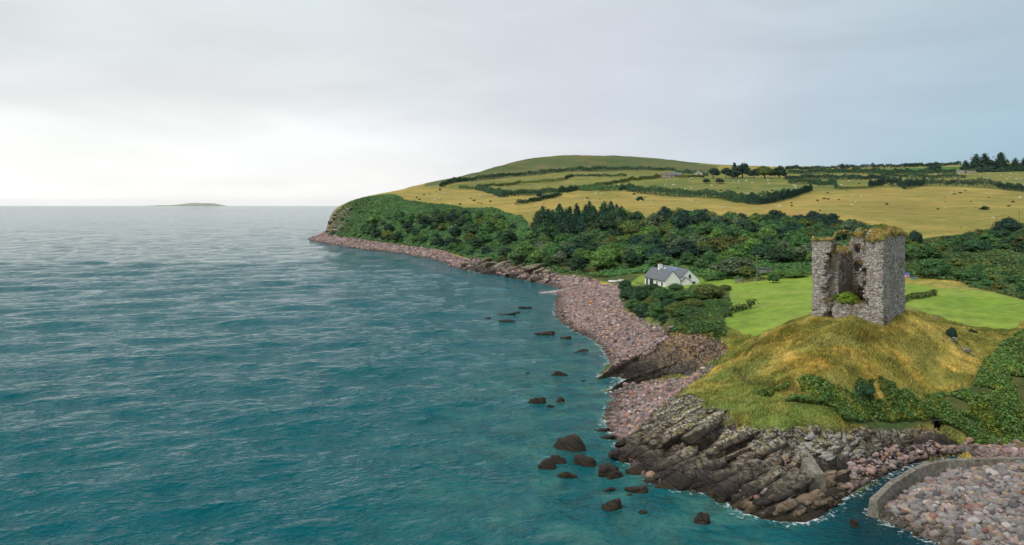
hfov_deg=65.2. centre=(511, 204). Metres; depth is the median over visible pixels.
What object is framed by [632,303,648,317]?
bush
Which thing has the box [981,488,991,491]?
boulder
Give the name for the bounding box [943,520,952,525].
boulder
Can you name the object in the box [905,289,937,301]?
hedgerow
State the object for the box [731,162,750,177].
broadleaf tree
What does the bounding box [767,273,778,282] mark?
apple tree
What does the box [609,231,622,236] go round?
broadleaf tree
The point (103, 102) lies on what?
sky
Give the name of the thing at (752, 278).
hedgerow
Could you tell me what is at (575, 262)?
broadleaf tree
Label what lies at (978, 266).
bush
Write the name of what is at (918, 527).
boulder
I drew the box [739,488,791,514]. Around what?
shingle stones
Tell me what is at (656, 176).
hedgerow
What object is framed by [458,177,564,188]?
hedgerow
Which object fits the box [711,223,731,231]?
broadleaf tree
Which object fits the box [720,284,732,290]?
bush
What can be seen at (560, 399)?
sea rock
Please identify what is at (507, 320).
sea rock
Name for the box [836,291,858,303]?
bush
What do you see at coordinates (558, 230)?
conifer tree
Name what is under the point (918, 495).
boulder
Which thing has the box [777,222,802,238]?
broadleaf tree
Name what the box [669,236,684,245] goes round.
broadleaf tree
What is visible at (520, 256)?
broadleaf tree
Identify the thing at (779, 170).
broadleaf tree
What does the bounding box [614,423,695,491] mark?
shingle stones
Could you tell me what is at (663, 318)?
bush
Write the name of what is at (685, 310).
bush
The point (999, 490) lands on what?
boulder
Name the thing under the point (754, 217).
broadleaf tree
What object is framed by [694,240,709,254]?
broadleaf tree
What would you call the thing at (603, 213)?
conifer tree
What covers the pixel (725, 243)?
broadleaf tree
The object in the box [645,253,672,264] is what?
broadleaf tree
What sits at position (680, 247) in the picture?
broadleaf tree
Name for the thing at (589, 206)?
conifer tree
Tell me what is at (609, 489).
sea rock
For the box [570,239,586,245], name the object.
broadleaf tree
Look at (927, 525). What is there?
beach
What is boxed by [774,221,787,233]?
broadleaf tree
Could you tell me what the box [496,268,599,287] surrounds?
shingle stones
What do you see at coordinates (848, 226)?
broadleaf tree
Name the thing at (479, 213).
broadleaf tree
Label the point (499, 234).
bush
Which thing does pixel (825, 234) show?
broadleaf tree
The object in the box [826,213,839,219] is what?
broadleaf tree
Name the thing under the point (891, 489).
stream wall
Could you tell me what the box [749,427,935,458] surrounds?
rock outcrop
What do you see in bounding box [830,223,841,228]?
broadleaf tree
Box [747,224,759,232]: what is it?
broadleaf tree
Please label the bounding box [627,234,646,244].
broadleaf tree
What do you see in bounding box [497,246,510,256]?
broadleaf tree
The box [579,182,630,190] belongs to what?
hedgerow
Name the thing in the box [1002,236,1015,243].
bush
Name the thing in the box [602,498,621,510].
sea rock
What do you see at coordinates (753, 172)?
broadleaf tree
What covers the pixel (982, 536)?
boulder
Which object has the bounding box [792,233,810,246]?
broadleaf tree
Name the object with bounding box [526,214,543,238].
conifer tree
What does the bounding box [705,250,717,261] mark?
broadleaf tree
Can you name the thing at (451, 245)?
broadleaf tree
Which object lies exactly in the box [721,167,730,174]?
broadleaf tree
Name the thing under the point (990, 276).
bush
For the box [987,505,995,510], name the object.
boulder
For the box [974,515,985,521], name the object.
boulder
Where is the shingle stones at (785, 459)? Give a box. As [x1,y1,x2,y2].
[782,450,794,465]
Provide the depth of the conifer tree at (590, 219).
409.38 m
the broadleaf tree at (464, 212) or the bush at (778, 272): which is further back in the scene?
the broadleaf tree at (464, 212)
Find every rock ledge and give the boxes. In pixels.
[598,347,653,378]
[608,357,687,391]
[629,367,679,383]
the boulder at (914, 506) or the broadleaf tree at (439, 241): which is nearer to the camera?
the boulder at (914, 506)
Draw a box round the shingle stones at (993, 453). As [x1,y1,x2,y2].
[969,446,1023,457]
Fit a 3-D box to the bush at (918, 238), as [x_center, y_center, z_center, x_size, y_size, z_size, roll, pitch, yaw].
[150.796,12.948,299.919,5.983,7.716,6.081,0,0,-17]
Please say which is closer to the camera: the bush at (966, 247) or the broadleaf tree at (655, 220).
the bush at (966, 247)
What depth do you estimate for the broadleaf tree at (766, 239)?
312.75 m
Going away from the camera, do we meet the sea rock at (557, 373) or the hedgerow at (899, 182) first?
the sea rock at (557, 373)
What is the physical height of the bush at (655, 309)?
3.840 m
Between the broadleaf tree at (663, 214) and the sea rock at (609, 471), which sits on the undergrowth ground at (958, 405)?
the broadleaf tree at (663, 214)
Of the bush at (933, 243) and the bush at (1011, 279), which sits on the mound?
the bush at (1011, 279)
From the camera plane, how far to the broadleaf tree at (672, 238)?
339.47 m
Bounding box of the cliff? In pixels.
[329,205,960,521]
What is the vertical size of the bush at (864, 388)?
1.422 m
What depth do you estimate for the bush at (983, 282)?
208.65 m
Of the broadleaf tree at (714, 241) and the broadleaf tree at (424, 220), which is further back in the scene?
the broadleaf tree at (424, 220)
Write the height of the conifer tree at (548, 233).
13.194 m
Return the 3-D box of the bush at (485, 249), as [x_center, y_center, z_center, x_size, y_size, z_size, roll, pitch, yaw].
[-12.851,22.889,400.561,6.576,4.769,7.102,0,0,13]
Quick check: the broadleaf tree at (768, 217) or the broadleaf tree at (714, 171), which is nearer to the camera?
the broadleaf tree at (768, 217)
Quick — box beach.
[308,205,1023,544]
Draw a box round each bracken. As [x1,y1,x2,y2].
[328,194,555,267]
[479,234,905,278]
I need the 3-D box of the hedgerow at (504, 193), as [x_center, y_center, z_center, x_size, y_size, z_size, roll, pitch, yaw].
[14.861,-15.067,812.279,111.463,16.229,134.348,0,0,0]
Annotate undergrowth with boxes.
[905,223,1023,298]
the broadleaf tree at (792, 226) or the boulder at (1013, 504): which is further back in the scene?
the broadleaf tree at (792, 226)
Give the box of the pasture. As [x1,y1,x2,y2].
[327,163,1023,258]
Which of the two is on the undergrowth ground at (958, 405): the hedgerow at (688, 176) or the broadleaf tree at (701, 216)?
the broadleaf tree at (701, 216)
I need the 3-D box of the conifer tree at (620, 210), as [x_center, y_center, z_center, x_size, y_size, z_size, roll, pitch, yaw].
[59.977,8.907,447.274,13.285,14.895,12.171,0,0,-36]
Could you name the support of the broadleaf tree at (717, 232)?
on the undergrowth ground at (958, 405)
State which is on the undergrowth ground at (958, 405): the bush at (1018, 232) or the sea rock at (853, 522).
the bush at (1018, 232)
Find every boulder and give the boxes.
[883,507,891,513]
[891,508,901,514]
[897,521,908,528]
[899,495,906,500]
[904,514,913,518]
[905,517,913,522]
[910,504,919,509]
[912,525,922,530]
[915,493,923,499]
[921,531,927,537]
[924,490,932,497]
[926,487,935,491]
[926,516,934,521]
[927,520,936,524]
[928,505,935,511]
[928,530,941,537]
[929,512,937,518]
[935,517,940,523]
[937,512,948,519]
[941,504,953,508]
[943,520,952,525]
[947,509,957,513]
[947,514,957,518]
[948,491,958,497]
[954,526,964,533]
[956,521,963,526]
[960,540,969,544]
[963,471,973,476]
[964,505,972,510]
[967,516,980,523]
[968,531,976,538]
[969,496,977,501]
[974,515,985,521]
[975,490,982,496]
[975,527,983,533]
[977,533,986,539]
[979,499,990,505]
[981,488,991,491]
[981,527,988,533]
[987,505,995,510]
[987,524,994,531]
[988,470,998,475]
[991,514,1003,521]
[991,536,1001,540]
[995,488,1003,493]
[995,532,1004,539]
[998,518,1009,522]
[1001,470,1009,474]
[1001,522,1010,528]
[1005,494,1014,499]
[1006,509,1014,514]
[1007,527,1016,532]
[1008,501,1019,508]
[1008,537,1018,543]
[1013,520,1023,525]
[1016,525,1023,530]
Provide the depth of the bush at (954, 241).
286.98 m
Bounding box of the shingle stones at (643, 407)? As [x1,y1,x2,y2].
[604,367,704,440]
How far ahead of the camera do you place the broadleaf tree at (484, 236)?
435.34 m
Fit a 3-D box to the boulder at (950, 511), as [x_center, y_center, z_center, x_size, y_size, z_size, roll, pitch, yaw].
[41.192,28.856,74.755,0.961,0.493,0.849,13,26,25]
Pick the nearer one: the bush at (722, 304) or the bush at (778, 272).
the bush at (722, 304)
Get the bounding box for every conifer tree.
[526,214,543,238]
[527,211,537,230]
[538,221,554,239]
[541,209,546,219]
[544,212,555,226]
[551,222,563,242]
[556,212,565,226]
[561,216,576,233]
[573,203,579,216]
[573,212,589,234]
[586,200,591,210]
[587,214,596,221]
[599,209,606,218]
[600,200,608,212]
[604,212,615,222]
[607,201,614,211]
[610,209,616,220]
[615,208,624,218]
[958,160,972,170]
[969,154,983,168]
[979,153,995,168]
[993,152,1014,168]
[1011,158,1022,169]
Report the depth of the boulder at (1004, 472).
83.86 m
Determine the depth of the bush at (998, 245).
268.57 m
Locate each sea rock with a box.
[499,319,515,321]
[518,306,531,308]
[528,397,545,403]
[534,331,554,335]
[538,458,555,469]
[550,454,566,463]
[551,371,567,375]
[553,433,585,451]
[556,397,564,401]
[557,471,576,478]
[574,454,595,466]
[594,428,609,431]
[598,462,623,479]
[600,435,616,439]
[602,487,615,491]
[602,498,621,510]
[624,485,647,493]
[638,509,647,513]
[693,512,710,524]
[849,518,858,527]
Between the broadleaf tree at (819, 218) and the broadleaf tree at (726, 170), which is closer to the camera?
the broadleaf tree at (819, 218)
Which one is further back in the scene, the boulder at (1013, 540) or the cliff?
the cliff
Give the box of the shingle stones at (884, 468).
[847,445,971,494]
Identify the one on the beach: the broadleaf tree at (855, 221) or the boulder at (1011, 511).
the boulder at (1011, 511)
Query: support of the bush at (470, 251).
on the undergrowth ground at (958, 405)
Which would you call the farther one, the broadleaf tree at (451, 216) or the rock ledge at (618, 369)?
the broadleaf tree at (451, 216)
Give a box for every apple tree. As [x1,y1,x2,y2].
[737,265,754,276]
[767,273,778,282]
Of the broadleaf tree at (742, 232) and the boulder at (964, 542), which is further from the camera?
the broadleaf tree at (742, 232)
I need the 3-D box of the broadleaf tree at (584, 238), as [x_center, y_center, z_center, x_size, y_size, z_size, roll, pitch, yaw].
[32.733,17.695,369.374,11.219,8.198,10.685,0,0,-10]
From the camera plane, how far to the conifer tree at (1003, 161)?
1132.81 m
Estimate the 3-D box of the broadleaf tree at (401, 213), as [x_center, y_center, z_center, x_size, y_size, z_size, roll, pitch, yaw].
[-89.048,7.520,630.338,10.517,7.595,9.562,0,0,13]
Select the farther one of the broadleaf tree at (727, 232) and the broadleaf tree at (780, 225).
the broadleaf tree at (780, 225)
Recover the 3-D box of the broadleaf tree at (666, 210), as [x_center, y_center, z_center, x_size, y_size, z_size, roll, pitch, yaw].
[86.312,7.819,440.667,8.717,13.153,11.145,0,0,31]
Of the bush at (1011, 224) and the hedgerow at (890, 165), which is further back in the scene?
the hedgerow at (890, 165)
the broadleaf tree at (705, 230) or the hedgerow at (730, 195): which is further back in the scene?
the hedgerow at (730, 195)
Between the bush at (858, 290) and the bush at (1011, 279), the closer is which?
the bush at (858, 290)
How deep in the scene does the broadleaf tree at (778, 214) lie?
403.98 m
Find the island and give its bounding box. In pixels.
[151,203,224,205]
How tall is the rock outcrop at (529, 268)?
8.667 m
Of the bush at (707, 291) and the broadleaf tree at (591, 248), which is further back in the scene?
the broadleaf tree at (591, 248)
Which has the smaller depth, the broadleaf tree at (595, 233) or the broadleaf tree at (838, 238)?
the broadleaf tree at (838, 238)
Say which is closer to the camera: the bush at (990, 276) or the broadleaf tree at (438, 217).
the bush at (990, 276)
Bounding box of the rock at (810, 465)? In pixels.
[794,449,826,491]
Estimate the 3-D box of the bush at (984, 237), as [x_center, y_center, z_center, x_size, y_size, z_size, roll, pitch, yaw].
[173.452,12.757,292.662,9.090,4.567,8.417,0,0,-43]
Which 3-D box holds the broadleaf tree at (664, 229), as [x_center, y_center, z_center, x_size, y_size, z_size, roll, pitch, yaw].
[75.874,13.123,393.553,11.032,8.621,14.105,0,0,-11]
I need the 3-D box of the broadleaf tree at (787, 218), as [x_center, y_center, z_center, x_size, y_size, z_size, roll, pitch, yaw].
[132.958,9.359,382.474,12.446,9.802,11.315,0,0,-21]
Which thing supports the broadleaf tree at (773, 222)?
on the undergrowth ground at (958, 405)
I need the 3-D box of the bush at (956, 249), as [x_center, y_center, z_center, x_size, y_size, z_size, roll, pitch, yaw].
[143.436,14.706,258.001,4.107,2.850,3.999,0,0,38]
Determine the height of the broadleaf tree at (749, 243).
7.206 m
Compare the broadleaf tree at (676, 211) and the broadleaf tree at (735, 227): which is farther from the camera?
the broadleaf tree at (676, 211)
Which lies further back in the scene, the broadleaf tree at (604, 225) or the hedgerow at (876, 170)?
the hedgerow at (876, 170)
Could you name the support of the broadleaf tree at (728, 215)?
on the undergrowth ground at (958, 405)
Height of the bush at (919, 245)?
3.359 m
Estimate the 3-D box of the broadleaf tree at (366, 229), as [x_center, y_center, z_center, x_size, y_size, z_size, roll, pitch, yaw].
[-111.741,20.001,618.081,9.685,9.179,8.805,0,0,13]
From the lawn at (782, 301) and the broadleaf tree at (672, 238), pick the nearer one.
the lawn at (782, 301)
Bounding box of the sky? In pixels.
[0,0,1023,205]
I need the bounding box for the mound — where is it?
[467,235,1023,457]
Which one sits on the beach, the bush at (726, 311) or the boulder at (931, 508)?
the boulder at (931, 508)
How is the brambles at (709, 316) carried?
on the mound
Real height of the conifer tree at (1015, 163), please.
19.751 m
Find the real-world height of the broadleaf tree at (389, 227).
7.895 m
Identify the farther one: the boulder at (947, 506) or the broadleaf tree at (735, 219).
the broadleaf tree at (735, 219)
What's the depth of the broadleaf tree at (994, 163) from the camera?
1133.07 m
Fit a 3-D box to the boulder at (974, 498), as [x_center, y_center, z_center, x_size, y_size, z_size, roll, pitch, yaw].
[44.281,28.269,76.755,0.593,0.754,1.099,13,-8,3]
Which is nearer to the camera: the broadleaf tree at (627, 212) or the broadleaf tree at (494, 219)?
the broadleaf tree at (627, 212)
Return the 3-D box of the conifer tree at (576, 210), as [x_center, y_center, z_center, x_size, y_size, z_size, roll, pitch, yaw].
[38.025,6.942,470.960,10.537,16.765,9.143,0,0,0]
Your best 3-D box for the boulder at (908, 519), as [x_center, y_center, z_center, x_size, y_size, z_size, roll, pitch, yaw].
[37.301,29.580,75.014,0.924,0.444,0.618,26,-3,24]
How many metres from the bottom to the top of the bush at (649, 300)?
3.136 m
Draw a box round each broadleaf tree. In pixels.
[362,225,371,234]
[368,214,381,222]
[370,228,381,237]
[382,230,393,240]
[384,224,394,230]
[389,231,403,240]
[393,210,404,216]
[401,213,414,221]
[403,221,412,228]
[413,212,422,217]
[417,215,430,224]
[428,212,444,222]
[429,236,436,244]
[430,208,439,215]
[433,237,444,246]
[438,223,446,230]
[444,213,458,221]
[444,237,458,245]
[447,242,457,248]
[448,226,461,235]
[453,217,466,225]
[459,210,469,216]
[460,213,472,221]
[463,224,478,233]
[463,232,475,240]
[467,237,483,248]
[474,210,485,218]
[475,218,487,225]
[476,225,492,233]
[477,230,492,241]
[480,220,495,229]
[482,212,493,219]
[490,217,499,228]
[495,213,505,219]
[495,219,511,229]
[497,231,517,242]
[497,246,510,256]
[507,250,529,262]
[515,240,536,254]
[527,230,534,237]
[528,238,543,242]
[528,250,544,263]
[534,240,549,250]
[535,221,555,236]
[537,242,552,251]
[538,235,550,242]
[541,256,553,265]
[542,243,563,263]
[551,233,574,243]
[551,250,566,266]
[560,241,575,249]
[563,243,585,257]
[565,255,586,270]
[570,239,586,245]
[571,247,591,262]
[574,232,591,238]
[576,234,593,243]
[583,244,596,254]
[584,221,595,231]
[587,241,597,247]
[589,250,615,268]
[590,228,610,242]
[590,243,623,259]
[592,219,617,231]
[594,231,610,244]
[595,242,613,251]
[601,238,617,243]
[605,235,618,243]
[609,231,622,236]
[611,208,632,217]
[614,217,624,225]
[616,235,629,242]
[617,220,639,232]
[617,240,631,247]
[620,244,630,250]
[620,244,640,256]
[622,251,642,266]
[623,211,645,224]
[623,226,640,235]
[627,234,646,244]
[632,220,642,228]
[633,245,653,260]
[635,225,660,235]
[640,218,666,226]
[642,237,661,245]
[643,213,667,227]
[645,242,670,257]
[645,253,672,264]
[651,231,663,240]
[657,223,675,234]
[658,210,670,219]
[661,207,673,215]
[661,228,685,240]
[662,232,672,245]
[667,216,682,229]
[667,233,689,244]
[668,239,701,256]
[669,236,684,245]
[671,207,682,215]
[675,211,694,229]
[678,252,696,263]
[681,226,696,232]
[683,232,694,239]
[687,232,709,245]
[688,211,697,225]
[692,209,710,224]
[692,223,715,237]
[694,221,706,227]
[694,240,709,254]
[695,255,711,267]
[696,245,717,255]
[704,219,728,226]
[705,211,718,217]
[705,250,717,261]
[706,236,723,252]
[708,168,720,177]
[708,228,722,237]
[711,215,726,222]
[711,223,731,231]
[717,235,743,251]
[718,229,740,239]
[718,248,746,259]
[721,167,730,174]
[722,211,740,221]
[727,224,743,231]
[727,242,747,254]
[730,217,745,223]
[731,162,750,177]
[736,229,752,235]
[737,235,748,244]
[738,219,755,230]
[739,232,761,239]
[744,238,761,250]
[747,168,758,175]
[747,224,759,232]
[749,213,763,221]
[750,242,771,258]
[755,225,778,233]
[757,165,775,177]
[758,213,781,221]
[758,225,778,237]
[758,234,776,244]
[760,219,774,225]
[762,209,785,217]
[764,245,795,261]
[765,220,781,224]
[768,238,786,247]
[773,165,788,177]
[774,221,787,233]
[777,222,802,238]
[777,241,792,248]
[780,215,796,222]
[782,230,799,240]
[787,232,810,243]
[788,221,803,226]
[788,246,798,257]
[790,218,814,226]
[791,243,811,259]
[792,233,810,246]
[794,226,809,233]
[805,251,811,261]
[806,210,817,218]
[806,230,817,237]
[809,221,826,231]
[812,214,827,225]
[816,231,836,241]
[817,228,829,232]
[825,226,849,239]
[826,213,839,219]
[826,218,840,226]
[828,231,842,241]
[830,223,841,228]
[836,240,845,245]
[838,221,858,230]
[843,218,865,224]
[851,224,874,231]
[905,236,913,244]
[905,245,912,255]
[926,164,941,169]
[989,160,999,166]
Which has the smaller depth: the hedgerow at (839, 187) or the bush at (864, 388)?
the bush at (864, 388)
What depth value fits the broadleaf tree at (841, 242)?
282.59 m
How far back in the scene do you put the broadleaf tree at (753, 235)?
324.54 m
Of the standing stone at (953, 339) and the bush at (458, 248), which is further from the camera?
the bush at (458, 248)
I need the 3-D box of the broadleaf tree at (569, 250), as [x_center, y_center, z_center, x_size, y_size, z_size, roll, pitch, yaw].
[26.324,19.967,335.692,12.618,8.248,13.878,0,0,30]
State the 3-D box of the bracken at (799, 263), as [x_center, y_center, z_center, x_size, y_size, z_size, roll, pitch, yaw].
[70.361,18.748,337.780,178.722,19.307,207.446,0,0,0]
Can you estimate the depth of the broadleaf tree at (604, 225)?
402.43 m
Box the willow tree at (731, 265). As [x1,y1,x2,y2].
[706,256,756,274]
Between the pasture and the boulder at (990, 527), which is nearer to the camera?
the boulder at (990, 527)
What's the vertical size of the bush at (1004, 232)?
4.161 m
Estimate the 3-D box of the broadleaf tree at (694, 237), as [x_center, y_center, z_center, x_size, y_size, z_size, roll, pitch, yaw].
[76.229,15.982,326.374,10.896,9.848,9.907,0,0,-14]
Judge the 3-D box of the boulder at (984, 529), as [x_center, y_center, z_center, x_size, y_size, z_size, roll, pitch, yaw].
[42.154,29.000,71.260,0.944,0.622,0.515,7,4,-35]
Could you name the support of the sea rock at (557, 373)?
in the sea
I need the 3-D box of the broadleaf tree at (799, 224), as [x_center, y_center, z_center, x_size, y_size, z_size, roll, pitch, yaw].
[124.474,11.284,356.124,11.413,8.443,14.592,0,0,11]
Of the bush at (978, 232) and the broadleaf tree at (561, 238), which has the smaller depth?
the bush at (978, 232)
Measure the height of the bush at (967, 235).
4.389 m
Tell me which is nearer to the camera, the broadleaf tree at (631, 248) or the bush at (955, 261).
the bush at (955, 261)
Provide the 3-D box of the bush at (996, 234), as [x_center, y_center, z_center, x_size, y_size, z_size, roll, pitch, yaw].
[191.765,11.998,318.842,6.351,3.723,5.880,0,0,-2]
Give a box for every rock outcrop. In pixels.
[326,213,339,231]
[458,257,555,283]
[608,415,814,508]
[627,459,848,519]
[639,393,727,434]
[640,320,673,335]
[731,469,860,518]
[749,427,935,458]
[797,431,865,460]
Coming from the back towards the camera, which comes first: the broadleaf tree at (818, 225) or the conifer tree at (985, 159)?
the conifer tree at (985, 159)
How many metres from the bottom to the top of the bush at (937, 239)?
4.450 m
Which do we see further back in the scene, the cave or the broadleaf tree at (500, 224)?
the broadleaf tree at (500, 224)
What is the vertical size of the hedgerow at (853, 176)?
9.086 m
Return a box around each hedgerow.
[439,165,675,186]
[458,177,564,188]
[475,184,578,196]
[515,191,561,204]
[565,173,626,178]
[576,174,659,189]
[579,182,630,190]
[626,184,784,202]
[655,173,703,177]
[675,169,708,175]
[730,299,759,311]
[737,272,810,282]
[744,183,812,204]
[783,173,883,179]
[785,161,960,169]
[787,167,955,173]
[787,178,837,188]
[837,186,868,189]
[868,176,1023,191]
[879,172,965,178]
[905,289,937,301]
[976,166,1023,172]
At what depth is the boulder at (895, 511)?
76.02 m
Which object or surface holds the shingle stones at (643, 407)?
on the beach
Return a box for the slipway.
[538,288,567,293]
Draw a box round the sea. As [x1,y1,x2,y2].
[0,206,960,544]
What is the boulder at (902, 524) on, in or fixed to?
on the beach
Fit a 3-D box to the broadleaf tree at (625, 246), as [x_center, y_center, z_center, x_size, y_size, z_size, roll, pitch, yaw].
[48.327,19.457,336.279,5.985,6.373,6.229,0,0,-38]
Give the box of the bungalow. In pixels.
[661,172,681,177]
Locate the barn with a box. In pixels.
[953,170,976,172]
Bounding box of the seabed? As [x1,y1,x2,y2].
[457,260,625,376]
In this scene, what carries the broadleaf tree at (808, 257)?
on the undergrowth ground at (958, 405)
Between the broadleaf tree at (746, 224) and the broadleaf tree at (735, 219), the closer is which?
the broadleaf tree at (746, 224)
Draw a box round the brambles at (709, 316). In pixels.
[671,296,732,340]
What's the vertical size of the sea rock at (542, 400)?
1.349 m
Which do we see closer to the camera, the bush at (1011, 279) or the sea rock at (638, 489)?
the sea rock at (638, 489)
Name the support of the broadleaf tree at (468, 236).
on the undergrowth ground at (958, 405)
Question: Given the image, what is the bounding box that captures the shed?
[758,267,772,275]
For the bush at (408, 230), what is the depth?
559.65 m
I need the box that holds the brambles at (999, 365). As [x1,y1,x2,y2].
[755,328,1023,445]
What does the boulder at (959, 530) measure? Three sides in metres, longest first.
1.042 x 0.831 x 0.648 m
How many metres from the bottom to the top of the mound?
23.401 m
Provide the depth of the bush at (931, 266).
229.89 m
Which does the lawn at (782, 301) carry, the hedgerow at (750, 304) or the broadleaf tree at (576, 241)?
the hedgerow at (750, 304)
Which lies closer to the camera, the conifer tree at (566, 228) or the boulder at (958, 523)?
the boulder at (958, 523)
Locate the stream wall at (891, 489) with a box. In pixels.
[867,457,1023,518]
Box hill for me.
[425,155,719,186]
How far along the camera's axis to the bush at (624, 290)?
218.50 m
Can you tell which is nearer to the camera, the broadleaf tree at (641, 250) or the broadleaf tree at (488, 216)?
the broadleaf tree at (641, 250)
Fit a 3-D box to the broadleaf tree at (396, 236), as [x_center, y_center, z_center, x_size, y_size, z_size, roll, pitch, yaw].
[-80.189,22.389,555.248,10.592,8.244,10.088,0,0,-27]
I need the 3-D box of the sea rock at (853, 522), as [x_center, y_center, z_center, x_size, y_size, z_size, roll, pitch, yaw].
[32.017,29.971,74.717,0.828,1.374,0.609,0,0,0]
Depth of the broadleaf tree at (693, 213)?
398.10 m
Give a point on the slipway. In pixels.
(550, 292)
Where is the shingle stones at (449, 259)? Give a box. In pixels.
[309,231,479,269]
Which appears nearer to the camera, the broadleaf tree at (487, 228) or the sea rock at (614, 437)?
the sea rock at (614, 437)
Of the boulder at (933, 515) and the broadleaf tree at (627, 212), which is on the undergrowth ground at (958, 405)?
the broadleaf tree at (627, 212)
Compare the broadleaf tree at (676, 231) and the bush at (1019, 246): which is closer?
the bush at (1019, 246)
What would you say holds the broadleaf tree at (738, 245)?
on the undergrowth ground at (958, 405)
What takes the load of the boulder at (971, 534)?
on the beach
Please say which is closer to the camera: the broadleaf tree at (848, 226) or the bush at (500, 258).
the broadleaf tree at (848, 226)
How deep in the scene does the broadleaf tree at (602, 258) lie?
308.79 m
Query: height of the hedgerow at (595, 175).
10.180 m
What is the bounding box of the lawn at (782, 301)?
[631,275,1023,335]
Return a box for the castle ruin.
[810,223,907,325]
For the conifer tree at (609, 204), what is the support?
on the undergrowth ground at (958, 405)
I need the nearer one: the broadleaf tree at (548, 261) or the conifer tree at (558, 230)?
the broadleaf tree at (548, 261)
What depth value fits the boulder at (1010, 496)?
76.55 m
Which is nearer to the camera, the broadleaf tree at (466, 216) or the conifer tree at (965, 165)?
the broadleaf tree at (466, 216)
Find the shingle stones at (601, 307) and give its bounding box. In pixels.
[554,283,668,365]
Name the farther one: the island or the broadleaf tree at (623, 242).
the island
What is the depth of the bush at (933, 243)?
271.24 m
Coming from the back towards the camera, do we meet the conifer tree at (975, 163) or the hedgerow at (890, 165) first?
the hedgerow at (890, 165)
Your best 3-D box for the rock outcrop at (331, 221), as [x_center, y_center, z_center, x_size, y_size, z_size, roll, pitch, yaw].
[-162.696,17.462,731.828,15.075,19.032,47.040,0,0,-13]
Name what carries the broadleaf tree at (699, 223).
on the undergrowth ground at (958, 405)
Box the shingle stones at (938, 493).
[880,462,1023,544]
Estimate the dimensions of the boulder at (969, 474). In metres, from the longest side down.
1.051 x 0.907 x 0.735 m
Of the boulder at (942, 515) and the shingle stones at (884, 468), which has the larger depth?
the shingle stones at (884, 468)
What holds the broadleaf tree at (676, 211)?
on the undergrowth ground at (958, 405)
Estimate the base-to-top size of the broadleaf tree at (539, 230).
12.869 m
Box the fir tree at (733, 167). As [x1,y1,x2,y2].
[728,162,738,177]
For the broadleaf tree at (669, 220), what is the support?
on the undergrowth ground at (958, 405)
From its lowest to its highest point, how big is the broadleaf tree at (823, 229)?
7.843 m
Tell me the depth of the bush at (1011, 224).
341.32 m
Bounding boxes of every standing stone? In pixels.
[951,337,956,342]
[960,347,971,352]
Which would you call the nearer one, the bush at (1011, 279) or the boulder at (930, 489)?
the boulder at (930, 489)
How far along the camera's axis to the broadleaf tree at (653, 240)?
332.15 m
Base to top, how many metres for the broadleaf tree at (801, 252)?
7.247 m
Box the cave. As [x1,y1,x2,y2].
[932,418,943,430]
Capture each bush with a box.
[405,227,414,232]
[411,229,419,234]
[418,236,428,242]
[429,223,440,228]
[453,246,464,250]
[464,248,476,253]
[480,246,491,253]
[495,230,505,237]
[497,256,508,261]
[618,279,630,288]
[618,285,632,298]
[625,297,640,308]
[626,285,650,299]
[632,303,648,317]
[643,296,659,307]
[645,283,662,290]
[645,301,666,317]
[648,286,675,299]
[657,314,669,322]
[660,297,676,307]
[664,301,683,316]
[667,283,683,290]
[671,289,696,299]
[674,305,696,315]
[682,298,704,307]
[684,284,697,293]
[691,282,726,299]
[701,275,722,280]
[709,301,727,306]
[718,309,732,315]
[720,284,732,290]
[770,269,784,277]
[783,268,807,277]
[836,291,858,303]
[852,285,864,300]
[854,383,876,394]
[908,229,923,243]
[908,244,919,251]
[911,241,927,247]
[912,246,945,258]
[914,257,952,275]
[928,241,943,246]
[929,237,944,242]
[931,244,946,250]
[939,238,960,245]
[941,241,954,247]
[944,327,957,337]
[945,257,963,265]
[951,246,963,252]
[952,267,988,280]
[958,231,975,239]
[960,243,976,251]
[967,239,994,250]
[971,229,986,235]
[971,264,985,269]
[975,234,998,241]
[976,278,991,286]
[983,238,994,245]
[986,272,996,279]
[987,231,1002,237]
[989,282,1008,289]
[990,216,1023,232]
[990,241,1010,248]
[997,228,1010,236]
[1001,270,1015,274]
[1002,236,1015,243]
[1002,275,1020,283]
[1009,230,1022,235]
[1009,235,1023,246]
[1011,241,1023,251]
[1018,277,1023,286]
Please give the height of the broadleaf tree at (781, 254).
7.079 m
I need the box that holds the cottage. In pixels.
[636,263,699,286]
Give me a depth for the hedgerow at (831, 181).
805.55 m
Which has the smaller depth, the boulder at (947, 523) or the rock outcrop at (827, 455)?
the boulder at (947, 523)
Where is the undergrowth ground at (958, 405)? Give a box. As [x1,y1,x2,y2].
[332,197,1023,439]
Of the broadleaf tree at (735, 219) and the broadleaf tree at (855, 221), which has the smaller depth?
the broadleaf tree at (855, 221)
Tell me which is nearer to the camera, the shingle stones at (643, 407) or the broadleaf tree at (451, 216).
the shingle stones at (643, 407)
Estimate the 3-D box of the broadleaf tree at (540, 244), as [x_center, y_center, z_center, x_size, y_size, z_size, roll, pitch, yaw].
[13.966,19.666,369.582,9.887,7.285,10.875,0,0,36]
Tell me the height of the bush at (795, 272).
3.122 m
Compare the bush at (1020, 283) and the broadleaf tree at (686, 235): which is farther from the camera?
the broadleaf tree at (686, 235)
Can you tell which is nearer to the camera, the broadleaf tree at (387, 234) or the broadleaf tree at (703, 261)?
the broadleaf tree at (703, 261)
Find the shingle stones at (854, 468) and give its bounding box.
[847,437,1023,478]
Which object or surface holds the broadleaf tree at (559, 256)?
on the undergrowth ground at (958, 405)

